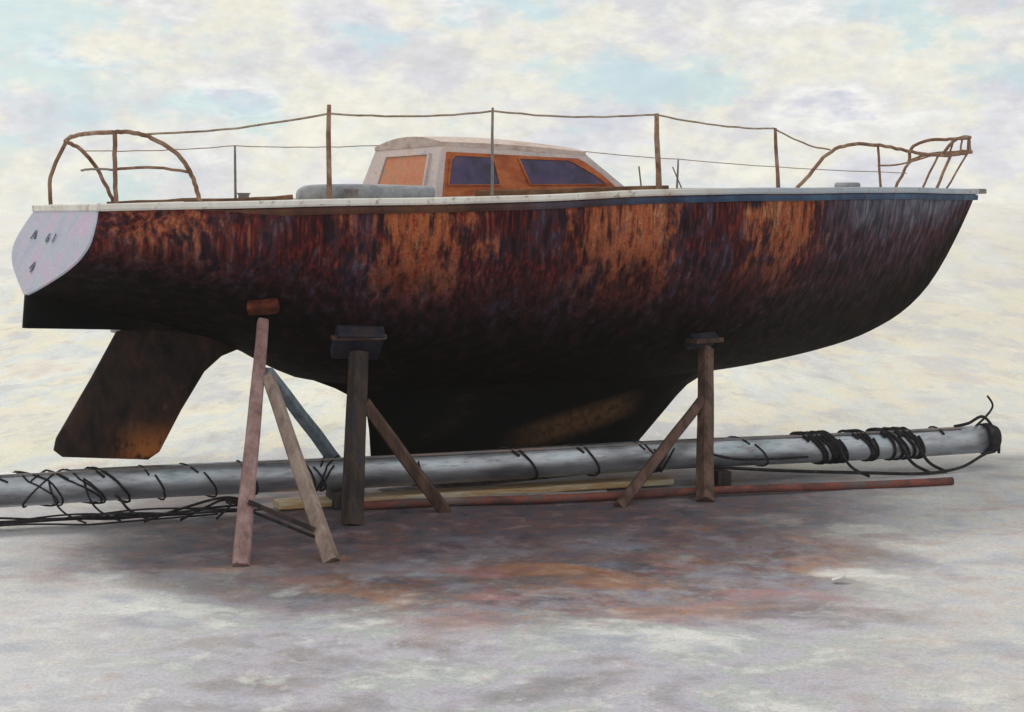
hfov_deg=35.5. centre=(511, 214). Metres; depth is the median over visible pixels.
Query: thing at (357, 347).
boat prop
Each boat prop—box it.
[330,325,450,524]
[614,331,723,507]
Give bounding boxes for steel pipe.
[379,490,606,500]
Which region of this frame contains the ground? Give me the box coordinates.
[0,203,1023,711]
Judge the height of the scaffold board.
0.063 m
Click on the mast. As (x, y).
(92, 485)
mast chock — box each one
[326,489,341,508]
[714,469,731,485]
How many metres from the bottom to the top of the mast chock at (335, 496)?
0.138 m
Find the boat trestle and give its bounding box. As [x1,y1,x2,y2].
[231,298,340,565]
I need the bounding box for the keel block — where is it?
[436,475,576,487]
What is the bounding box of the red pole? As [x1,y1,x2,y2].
[364,477,953,509]
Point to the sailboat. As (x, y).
(514, 293)
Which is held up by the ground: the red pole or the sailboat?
the red pole
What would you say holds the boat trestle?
on the ground
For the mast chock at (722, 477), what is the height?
0.138 m
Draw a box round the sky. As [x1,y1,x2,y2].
[0,0,1023,214]
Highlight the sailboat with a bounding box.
[12,105,986,459]
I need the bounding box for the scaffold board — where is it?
[273,475,673,509]
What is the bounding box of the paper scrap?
[832,571,846,580]
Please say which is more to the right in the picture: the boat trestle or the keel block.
the keel block
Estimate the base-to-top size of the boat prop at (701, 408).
1.514 m
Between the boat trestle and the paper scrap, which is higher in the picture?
the boat trestle
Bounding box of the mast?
[0,395,1001,526]

